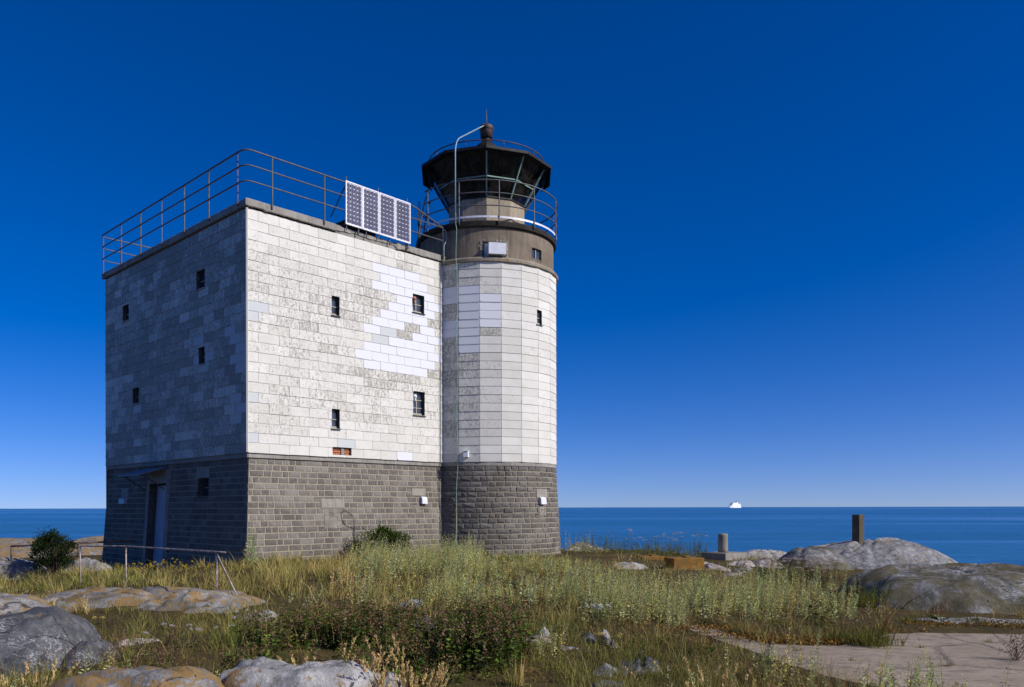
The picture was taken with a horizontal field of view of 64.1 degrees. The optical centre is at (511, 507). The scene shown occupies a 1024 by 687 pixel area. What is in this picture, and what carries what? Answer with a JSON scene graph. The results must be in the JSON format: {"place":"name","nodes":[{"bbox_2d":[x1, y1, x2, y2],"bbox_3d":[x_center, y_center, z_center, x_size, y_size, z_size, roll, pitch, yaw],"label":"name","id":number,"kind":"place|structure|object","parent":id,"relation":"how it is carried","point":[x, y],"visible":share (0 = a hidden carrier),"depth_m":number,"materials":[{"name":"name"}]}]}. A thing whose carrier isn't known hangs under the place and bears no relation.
{"place":"outdoors","nodes":[
{"label":"outdoors","id":0,"kind":"place"},
{"bbox_2d":[0,543,1023,686],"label":"ground","id":1,"kind":"structure","parent":0,"point":[117,616],"depth_m":11.27,"materials":[{"name":"green plant"}]},
{"bbox_2d":[0,557,48,579],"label":"shore rock","id":2,"kind":"object","parent":1,"relation":"on","point":[16,566],"visible":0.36,"depth_m":18.81,"materials":[{"name":"grey stone"}]},
{"bbox_2d":[0,593,53,614],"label":"boulder","id":3,"kind":"object","parent":1,"relation":"on","point":[10,603],"visible":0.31,"depth_m":11.28,"materials":[{"name":"stone"}]},
{"bbox_2d":[0,659,77,686],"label":"grass tussock","id":4,"kind":"object","parent":1,"relation":"on","point":[5,681],"depth_m":7.58,"materials":[{"name":"beige plant"}]},
{"bbox_2d":[0,606,100,677],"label":"boulder","id":5,"kind":"object","parent":1,"relation":"on","point":[35,632],"visible":0.66,"depth_m":8.91,"materials":[{"name":"stone"}]},
{"bbox_2d":[0,538,102,557],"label":"shore rock","id":6,"kind":"object","parent":1,"relation":"on","point":[7,543],"visible":0.16,"depth_m":39.09,"materials":[{"name":"stone"}]},
{"bbox_2d":[26,525,81,575],"bbox_3d":[-10.399,1.043,18.594,1.142,1.293,1.160,0,0,-38],"label":"shrub","id":7,"kind":"object","parent":1,"relation":"on","point":[56,553],"visible":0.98,"depth_m":18.49,"materials":[{"name":"green plant"}]},
{"bbox_2d":[10,540,135,560],"bbox_3d":[-10.290,1.056,19.129,2.722,0.548,0.389,0,0,-13],"label":"pipe railing","id":8,"kind":"object","parent":1,"relation":"on","point":[11,546],"visible":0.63,"depth_m":19.03,"materials":[{"name":"grey metal"}]},
{"bbox_2d":[61,557,112,573],"bbox_3d":[-9.852,1.720,19.100,1.875,1.161,1.500,0,0,-6],"label":"shore rock","id":9,"kind":"object","parent":1,"relation":"on","point":[94,563],"visible":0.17,"depth_m":18.78,"materials":[{"name":"grey stone"}]},
{"bbox_2d":[73,536,103,550],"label":"shore rock","id":10,"kind":"object","parent":1,"relation":"on","point":[92,538],"visible":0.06,"depth_m":44.18,"materials":[{"name":"stone"}]},
{"bbox_2d":[60,639,119,668],"bbox_3d":[-4.680,1.918,9.100,0.700,0.903,1.050,0,0,29],"label":"boulder","id":11,"kind":"object","parent":1,"relation":"on","point":[102,645],"visible":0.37,"depth_m":8.93,"materials":[{"name":"stone"}]},
{"bbox_2d":[41,586,209,612],"bbox_3d":[-6.014,1.736,12.900,4.500,0.992,3.125,0,0,-3],"label":"rock outcrop","id":12,"kind":"object","parent":1,"relation":"on","point":[104,595],"visible":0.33,"depth_m":12.25,"materials":[{"name":"stone"}]},
{"bbox_2d":[113,638,159,646],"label":"stone","id":13,"kind":"object","parent":1,"relation":"on","point":[143,642],"visible":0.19,"depth_m":9.86,"materials":[{"name":"grey stone"}]},
{"bbox_2d":[50,666,224,686],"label":"boulder","id":14,"kind":"object","parent":1,"relation":"on","point":[176,676],"visible":0.99,"depth_m":6.28,"materials":[{"name":"stone"}]},
{"bbox_2d":[101,558,192,579],"bbox_3d":[-7.454,1.268,16.513,1.696,0.476,1.490,0,0,26],"label":"yarrow","id":15,"kind":"object","parent":1,"relation":"on","point":[150,575],"visible":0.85,"depth_m":16.43,"materials":[{"name":"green plant"}]},
{"bbox_2d":[80,545,236,594],"bbox_3d":[-5.830,1.087,13.486,4.385,0.857,0.249,0,0,34],"label":"pipe railing","id":16,"kind":"object","parent":1,"relation":"on","point":[217,555],"visible":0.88,"depth_m":13.50,"materials":[{"name":"grey metal"}]},
{"bbox_2d":[142,623,234,651],"bbox_3d":[-3.720,1.510,9.569,1.039,0.353,0.508,0,0,0],"label":"yarrow","id":17,"kind":"object","parent":1,"relation":"on","point":[191,628],"visible":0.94,"depth_m":9.56,"materials":[{"name":"green plant"}]},
{"bbox_2d":[157,562,226,581],"bbox_3d":[-6.013,1.217,15.444,1.308,0.330,1.414,0,0,-23],"label":"yarrow","id":18,"kind":"object","parent":1,"relation":"on","point":[184,566],"visible":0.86,"depth_m":15.42,"materials":[{"name":"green plant"}]},
{"bbox_2d":[135,588,265,612],"bbox_3d":[-4.618,1.720,12.200,2.875,1.020,2.500,0,0,6],"label":"rock outcrop","id":19,"kind":"object","parent":1,"relation":"on","point":[181,599],"visible":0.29,"depth_m":11.73,"materials":[{"name":"stone"}]},
{"bbox_2d":[230,609,261,633],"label":"yarrow","id":20,"kind":"object","parent":1,"relation":"on","point":[245,618],"visible":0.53,"depth_m":10.58,"materials":[{"name":"green plant"}]},
{"bbox_2d":[244,527,261,564],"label":"tall weed","id":21,"kind":"object","parent":1,"relation":"on","point":[253,552],"visible":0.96,"depth_m":16.90,"materials":[{"name":"green plant"}]},
{"bbox_2d":[252,610,276,625],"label":"rock outcrop","id":22,"kind":"object","parent":1,"relation":"on","point":[273,613],"visible":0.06,"depth_m":11.26,"materials":[{"name":"stone"}]},
{"bbox_2d":[213,637,384,675],"bbox_3d":[-1.823,1.553,7.479,0.983,0.533,1.430,0,0,41],"label":"grass tussock","id":23,"kind":"object","parent":1,"relation":"on","point":[306,658],"depth_m":7.51,"materials":[{"name":"plant"}]},
{"bbox_2d":[218,656,380,686],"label":"boulder","id":24,"kind":"object","parent":1,"relation":"on","point":[263,671],"visible":0.96,"depth_m":6.57,"materials":[{"name":"stone"}]},
{"bbox_2d":[102,109,560,568],"bbox_3d":[-4.853,-4.585,22.780,9.852,13.230,10.247,0,0,44],"label":"lighthouse","id":25,"kind":"object","parent":1,"relation":"on","point":[278,379],"visible":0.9,"depth_m":20.25,"materials":[{"name":"white stone"}]},
{"bbox_2d":[121,304,128,322],"bbox_3d":[-10.257,-5.190,21.957,0.454,0.450,0.369,0,0,44],"label":"window","id":26,"kind":"structure","parent":25,"relation":"in","point":[125,308],"depth_m":22.05,"materials":[{"name":"glass"}]},
{"bbox_2d":[131,387,138,404],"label":"window","id":27,"kind":"structure","parent":25,"relation":"in","point":[136,390],"depth_m":21.60,"materials":[{"name":"glass"}]},
{"bbox_2d":[144,483,165,567],"bbox_3d":[-8.850,0.446,20.594,1.019,2.086,0.397,0,0,44],"label":"doorway","id":28,"kind":"structure","parent":25,"relation":"in","point":[151,518],"depth_m":20.91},
{"bbox_2d":[153,485,165,566],"bbox_3d":[-8.790,0.465,20.656,0.959,2.046,0.181,0,0,44],"label":"door","id":29,"kind":"structure","parent":25,"relation":"in","point":[161,493],"depth_m":20.77,"materials":[{"name":"blue paint"}]},
{"bbox_2d":[195,268,204,290],"bbox_3d":[-7.109,-5.249,18.948,0.463,0.451,0.379,0,0,44],"label":"window","id":30,"kind":"structure","parent":25,"relation":"in","point":[200,278],"depth_m":19.03,"materials":[{"name":"glass"}]},
{"bbox_2d":[196,346,204,365],"bbox_3d":[-7.077,-3.487,18.905,0.347,0.415,0.286,0,0,44],"label":"window","id":31,"kind":"structure","parent":25,"relation":"in","point":[202,349],"depth_m":18.98,"materials":[{"name":"glass"}]},
{"bbox_2d":[197,478,208,496],"bbox_3d":[-7.069,-0.457,18.936,0.606,0.441,0.300,0,0,44],"label":"window","id":32,"kind":"structure","parent":25,"relation":"in","point":[203,483],"depth_m":19.14,"materials":[{"name":"glass"}]},
{"bbox_2d":[331,296,340,316],"bbox_3d":[-4.154,-4.670,19.043,0.242,0.466,0.258,0,0,44],"label":"window","id":33,"kind":"structure","parent":25,"relation":"in","point":[335,300],"depth_m":19.09,"materials":[{"name":"glass"}]},
{"bbox_2d":[331,409,341,429],"bbox_3d":[-4.148,-2.047,19.043,0.242,0.478,0.258,0,0,44],"label":"window","id":34,"kind":"structure","parent":25,"relation":"in","point":[335,412],"depth_m":19.09,"materials":[{"name":"glass"}]},
{"bbox_2d":[344,176,410,250],"bbox_3d":[-3.236,-7.080,19.785,0.088,1.333,1.954,0,0,43],"label":"solar array","id":35,"kind":"object","parent":25,"relation":"attached to","point":[376,212],"visible":1,"depth_m":19.72,"materials":[{"name":"glass"}]},
{"bbox_2d":[412,294,425,314],"bbox_3d":[-2.458,-5.166,20.868,0.335,0.482,0.419,0,0,44],"label":"window","id":36,"kind":"structure","parent":25,"relation":"in","point":[417,300],"depth_m":20.91,"materials":[{"name":"black glass"}]},
{"bbox_2d":[413,391,425,416],"bbox_3d":[-2.446,-2.634,20.875,0.335,0.625,0.419,0,0,44],"label":"window","id":37,"kind":"structure","parent":25,"relation":"in","point":[418,397],"depth_m":20.93,"materials":[{"name":"glass"}]},
{"bbox_2d":[532,247,541,261],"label":"window","id":38,"kind":"structure","parent":25,"relation":"in","point":[536,253],"depth_m":21.80,"materials":[{"name":"glass"}]},
{"bbox_2d":[536,310,542,325],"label":"window","id":39,"kind":"structure","parent":25,"relation":"in","point":[539,313],"depth_m":21.76,"materials":[{"name":"black glass"}]},
{"bbox_2d":[324,565,368,602],"bbox_3d":[-2.572,1.146,12.177,0.733,0.565,0.520,0,0,-32],"label":"grass tussock","id":40,"kind":"object","parent":1,"relation":"on","point":[341,582],"depth_m":12.19,"materials":[{"name":"beige plant"}]},
{"bbox_2d":[347,529,366,555],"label":"shrub","id":41,"kind":"object","parent":1,"relation":"on","point":[357,540],"visible":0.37,"depth_m":19.00,"materials":[{"name":"green plant"}]},
{"bbox_2d":[350,647,405,686],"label":"grass tussock","id":42,"kind":"object","parent":1,"relation":"on","point":[382,676],"depth_m":6.67,"materials":[{"name":"beige plant"}]},
{"bbox_2d":[348,521,414,555],"bbox_3d":[-3.013,0.840,18.909,1.473,1.054,1.236,0,0,-29],"label":"shrub","id":43,"kind":"object","parent":1,"relation":"on","point":[389,534],"visible":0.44,"depth_m":18.80,"materials":[{"name":"green plant"}]},
{"bbox_2d":[375,671,401,686],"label":"boulder","id":44,"kind":"object","parent":1,"relation":"on","point":[389,680],"visible":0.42,"depth_m":6.89,"materials":[{"name":"stone"}]},
{"bbox_2d":[362,633,450,686],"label":"grass tussock","id":45,"kind":"object","parent":1,"relation":"on","point":[402,676],"depth_m":6.92,"materials":[{"name":"beige plant"}]},
{"bbox_2d":[396,599,422,606],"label":"stone","id":46,"kind":"object","parent":1,"relation":"on","point":[416,601],"visible":0.11,"depth_m":11.95,"materials":[{"name":"grey stone"}]},
{"bbox_2d":[412,616,433,630],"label":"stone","id":47,"kind":"object","parent":1,"relation":"on","point":[427,620],"visible":0.09,"depth_m":10.61,"materials":[{"name":"stone"}]},
{"bbox_2d":[0,534,900,686],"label":"brown herbs","id":48,"kind":"object","parent":1,"relation":"on","point":[171,659],"visible":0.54,"depth_m":9.46,"materials":[{"name":"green plant"}]},
{"bbox_2d":[11,531,1011,686],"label":"wormwood","id":49,"kind":"object","parent":1,"relation":"on","point":[625,599],"visible":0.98,"depth_m":12.14,"materials":[{"name":"green plant"}]},
{"bbox_2d":[497,653,532,686],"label":"grass tussock","id":50,"kind":"object","parent":1,"relation":"on","point":[521,673],"depth_m":7.90,"materials":[{"name":"beige plant"}]},
{"bbox_2d":[204,561,835,686],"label":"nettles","id":51,"kind":"object","parent":1,"relation":"on","point":[482,619],"visible":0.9,"depth_m":9.04,"materials":[{"name":"green plant"}]},
{"bbox_2d":[526,634,550,642],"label":"stone","id":52,"kind":"object","parent":1,"relation":"on","point":[537,637],"visible":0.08,"depth_m":9.71,"materials":[{"name":"grey stone"}]},
{"bbox_2d":[534,626,549,636],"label":"stone","id":53,"kind":"object","parent":1,"relation":"on","point":[544,631],"visible":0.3,"depth_m":10.14,"materials":[{"name":"stone"}]},
{"bbox_2d":[557,645,577,650],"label":"stone","id":54,"kind":"object","parent":1,"relation":"on","point":[570,647],"visible":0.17,"depth_m":9.27,"materials":[{"name":"grey stone"}]},
{"bbox_2d":[578,632,597,642],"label":"stone","id":55,"kind":"object","parent":1,"relation":"on","point":[591,636],"visible":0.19,"depth_m":9.83,"materials":[{"name":"stone"}]},
{"bbox_2d":[570,542,606,551],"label":"shore rock","id":56,"kind":"object","parent":1,"relation":"on","point":[587,547],"visible":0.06,"depth_m":27.67,"materials":[{"name":"grey stone"}]},
{"bbox_2d":[561,529,631,551],"bbox_3d":[2.466,0.975,23.345,1.039,0.710,2.823,0,0,-29],"label":"yarrow","id":57,"kind":"object","parent":1,"relation":"on","point":[593,543],"visible":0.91,"depth_m":23.18,"materials":[{"name":"green plant"}]},
{"bbox_2d":[585,603,609,623],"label":"yarrow","id":58,"kind":"object","parent":1,"relation":"on","point":[600,604],"visible":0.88,"depth_m":10.91,"materials":[{"name":"green plant"}]},
{"bbox_2d":[601,629,610,644],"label":"stone","id":59,"kind":"object","parent":1,"relation":"on","point":[607,635],"visible":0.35,"depth_m":9.65,"materials":[{"name":"stone"}]},
{"bbox_2d":[594,663,619,676],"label":"stone","id":60,"kind":"object","parent":1,"relation":"on","point":[604,667],"visible":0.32,"depth_m":8.36,"materials":[{"name":"grey stone"}]},
{"bbox_2d":[593,632,621,648],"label":"yarrow","id":61,"kind":"object","parent":1,"relation":"on","point":[602,633],"visible":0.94,"depth_m":9.38,"materials":[{"name":"green plant"}]},
{"bbox_2d":[591,679,625,686],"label":"stone","id":62,"kind":"object","parent":1,"relation":"on","point":[607,683],"visible":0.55,"depth_m":7.76,"materials":[{"name":"stone"}]},
{"bbox_2d":[610,562,646,568],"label":"stone","id":63,"kind":"object","parent":1,"relation":"on","point":[636,565],"visible":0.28,"depth_m":18.31,"materials":[{"name":"stone"}]},
{"bbox_2d":[616,656,661,674],"bbox_3d":[1.324,1.911,8.500,0.625,0.732,0.500,0,0,-11],"label":"stone","id":64,"kind":"object","parent":1,"relation":"on","point":[648,662],"visible":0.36,"depth_m":8.40,"materials":[{"name":"stone"}]},
{"bbox_2d":[636,554,664,559],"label":"concrete block","id":65,"kind":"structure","parent":1,"relation":"on","point":[653,557],"depth_m":20.98,"materials":[{"name":"orange concrete"}]},
{"bbox_2d":[635,618,684,644],"bbox_3d":[1.761,1.459,9.667,0.613,0.346,0.470,0,0,0],"label":"grass tussock","id":66,"kind":"object","parent":1,"relation":"on","point":[657,639],"depth_m":9.61,"materials":[{"name":"green plant"}]},
{"bbox_2d":[626,529,707,556],"bbox_3d":[4.314,0.998,22.506,2.475,0.845,1.669,0,0,0],"label":"yarrow","id":67,"kind":"object","parent":1,"relation":"on","point":[663,546],"visible":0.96,"depth_m":22.46,"materials":[{"name":"green plant"}]},
{"bbox_2d":[664,556,703,569],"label":"concrete block","id":68,"kind":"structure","parent":1,"relation":"on","point":[683,561],"depth_m":18.17,"materials":[{"name":"orange concrete"}]},
{"bbox_2d":[624,657,751,686],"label":"grass tussock","id":69,"kind":"object","parent":1,"relation":"on","point":[701,674],"depth_m":7.19,"materials":[{"name":"beige plant"}]},
{"bbox_2d":[675,529,704,556],"bbox_3d":[4.851,0.991,22.651,0.893,0.825,0.752,0,0,0],"label":"yarrow","id":70,"kind":"object","parent":1,"relation":"on","point":[696,545],"visible":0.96,"depth_m":22.53,"materials":[{"name":"green plant"}]},
{"bbox_2d":[703,631,715,651],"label":"dock plant","id":71,"kind":"object","parent":1,"relation":"on","point":[710,649],"visible":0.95,"depth_m":9.01,"materials":[{"name":"green plant"}]},
{"bbox_2d":[704,563,730,570],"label":"rubble rock","id":72,"kind":"object","parent":1,"relation":"on","point":[712,565],"visible":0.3,"depth_m":18.97,"materials":[{"name":"grey stone"}]},
{"bbox_2d":[701,533,746,559],"bbox_3d":[5.715,1.145,22.030,0.920,0.889,0.800,0,0,-38],"label":"concrete post","id":73,"kind":"object","parent":1,"relation":"on","point":[722,553],"visible":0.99,"depth_m":21.88,"materials":[{"name":"grey concrete"}]},
{"bbox_2d":[724,569,743,576],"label":"rubble rock","id":74,"kind":"object","parent":1,"relation":"on","point":[732,571],"visible":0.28,"depth_m":17.29,"materials":[{"name":"grey stone"}]},
{"bbox_2d":[727,560,754,566],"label":"rubble rock","id":75,"kind":"object","parent":1,"relation":"on","point":[738,562],"visible":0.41,"depth_m":20.25,"materials":[{"name":"grey stone"}]},
{"bbox_2d":[731,554,752,560],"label":"grass tuft","id":76,"kind":"object","parent":1,"relation":"on","point":[740,558],"visible":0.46,"depth_m":21.23,"materials":[{"name":"beige plant"}]},
{"bbox_2d":[737,566,752,572],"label":"rubble rock","id":77,"kind":"object","parent":1,"relation":"on","point":[748,567],"visible":0.21,"depth_m":18.36,"materials":[{"name":"grey stone"}]},
{"bbox_2d":[722,682,769,686],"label":"grass tussock","id":78,"kind":"object","parent":1,"relation":"on","point":[767,685],"depth_m":6.62,"materials":[{"name":"green plant"}]},
{"bbox_2d":[746,549,785,559],"bbox_3d":[10.130,2.313,33.000,5.000,1.271,3.500,0,0,0],"label":"shore rock","id":79,"kind":"object","parent":1,"relation":"on","point":[771,553],"visible":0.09,"depth_m":32.49,"materials":[{"name":"stone"}]},
{"bbox_2d":[761,631,772,659],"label":"dock plant","id":80,"kind":"object","parent":1,"relation":"on","point":[768,646],"visible":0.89,"depth_m":8.71,"materials":[{"name":"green plant"}]},
{"bbox_2d":[753,557,782,567],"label":"rubble rock","id":81,"kind":"object","parent":1,"relation":"on","point":[762,562],"visible":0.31,"depth_m":20.22,"materials":[{"name":"grey stone"}]},
{"bbox_2d":[766,552,793,567],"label":"grass tuft","id":82,"kind":"object","parent":1,"relation":"on","point":[777,561],"visible":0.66,"depth_m":20.19,"materials":[{"name":"plant"}]},
{"bbox_2d":[755,557,819,574],"bbox_3d":[5.794,1.283,17.585,1.528,0.436,0.888,0,0,-25],"label":"yarrow","id":83,"kind":"object","parent":1,"relation":"on","point":[786,564],"visible":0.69,"depth_m":17.53,"materials":[{"name":"green plant"}]},
{"bbox_2d":[760,553,861,586],"bbox_3d":[6.181,1.271,16.576,2.208,0.635,1.458,0,0,0],"label":"yarrow","id":84,"kind":"object","parent":1,"relation":"on","point":[834,574],"visible":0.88,"depth_m":16.59,"materials":[{"name":"green plant"}]},
{"bbox_2d":[778,546,854,569],"bbox_3d":[7.696,1.605,21.000,2.875,1.238,2.750,0,0,-17],"label":"whaleback rock","id":85,"kind":"object","parent":1,"relation":"on","point":[813,552],"visible":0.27,"depth_m":20.50,"materials":[{"name":"stone"}]},
{"bbox_2d":[634,616,1023,645],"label":"grass","id":86,"kind":"structure","parent":1,"relation":"on","point":[834,641],"depth_m":10.36,"materials":[{"name":"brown plant"}]},
{"bbox_2d":[797,618,867,644],"bbox_3d":[3.914,1.482,9.831,0.775,0.321,0.758,0,0,-18],"label":"grass tuft","id":87,"kind":"object","parent":1,"relation":"on","point":[838,636],"visible":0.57,"depth_m":9.86,"materials":[{"name":"green plant"}]},
{"bbox_2d":[827,575,909,608],"bbox_3d":[5.653,1.311,13.220,1.183,0.635,1.089,0,0,-14],"label":"grass tuft","id":88,"kind":"object","parent":1,"relation":"on","point":[870,600],"visible":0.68,"depth_m":13.11,"materials":[{"name":"green plant"}]},
{"bbox_2d":[818,537,957,569],"bbox_3d":[9.778,1.566,22.300,6.625,1.506,5.000,0,0,3],"label":"whaleback rock","id":89,"kind":"object","parent":1,"relation":"on","point":[876,553],"visible":0.3,"depth_m":21.20,"materials":[{"name":"grey stone"}]},
{"bbox_2d":[852,514,863,543],"bbox_3d":[9.312,0.608,22.000,0.224,0.836,0.224,0,0,-33],"label":"stone post","id":90,"kind":"object","parent":89,"relation":"on","point":[858,528],"visible":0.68,"depth_m":21.92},
{"bbox_2d":[893,611,930,623],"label":"grass tuft","id":91,"kind":"object","parent":1,"relation":"on","point":[911,620],"visible":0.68,"depth_m":11.34,"materials":[{"name":"green plant"}]},
{"bbox_2d":[833,563,1023,614],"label":"mossy rock","id":92,"kind":"object","parent":1,"relation":"on","point":[973,588],"visible":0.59,"depth_m":13.05,"materials":[{"name":"stone"}]},
{"bbox_2d":[918,617,1023,625],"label":"rock ledge","id":93,"kind":"object","parent":1,"relation":"on","point":[963,619],"visible":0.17,"depth_m":11.40,"materials":[{"name":"grey stone"}]},
{"bbox_2d":[926,605,937,619],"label":"dock plant","id":94,"kind":"object","parent":93,"relation":"on","point":[931,616],"visible":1,"depth_m":11.38,"materials":[{"name":"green plant"}]},
{"bbox_2d":[933,599,949,620],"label":"dock plant","id":95,"kind":"object","parent":93,"relation":"on","point":[935,618],"visible":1,"depth_m":11.32,"materials":[{"name":"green plant"}]},
{"bbox_2d":[956,613,1003,626],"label":"grass tuft","id":96,"kind":"object","parent":1,"relation":"on","point":[978,616],"visible":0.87,"depth_m":11.33,"materials":[{"name":"plant"}]},
{"bbox_2d":[991,618,1023,628],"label":"grass tuft","id":97,"kind":"object","parent":1,"relation":"on","point":[1014,623],"visible":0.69,"depth_m":11.20,"materials":[{"name":"plant"}]},
{"bbox_2d":[0,506,1023,564],"bbox_3d":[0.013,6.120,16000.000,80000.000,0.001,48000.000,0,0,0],"label":"sea","id":98,"kind":"structure","parent":0,"point":[981,535],"depth_m":258.86,"materials":[{"name":"blue liquid"}]},
{"bbox_2d":[729,501,740,507],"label":"ferry","id":99,"kind":"object","parent":98,"relation":"on","point":[734,505],"visible":1,"depth_m":5983.20,"materials":[{"name":"white metal"}]},
{"bbox_2d":[0,0,1023,508],"label":"sky","id":100,"kind":"structure","parent":0,"point":[788,257],"materials":[{"name":"blue"}]},
{"bbox_2d":[687,625,1023,686],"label":"concrete pavement","id":101,"kind":"structure","parent":0,"point":[977,660],"depth_m":8.77,"materials":[{"name":"beige concrete"}]},
{"bbox_2d":[833,618,918,648],"bbox_3d":[4.202,1.464,9.543,0.895,0.344,0.780,0,0,-39],"label":"grass tuft","id":102,"kind":"object","parent":101,"relation":"on","point":[871,641],"visible":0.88,"depth_m":9.51,"materials":[{"name":"green plant"}]},
{"bbox_2d":[874,610,890,636],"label":"dock plant","id":103,"kind":"object","parent":101,"relation":"on","point":[885,625],"visible":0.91,"depth_m":9.69,"materials":[{"name":"brown plant"}]},
{"bbox_2d":[994,625,1023,660],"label":"dead stalk","id":104,"kind":"object","parent":101,"relation":"on","point":[1015,650],"visible":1,"depth_m":8.61,"materials":[{"name":"brown plant"}]}
]}

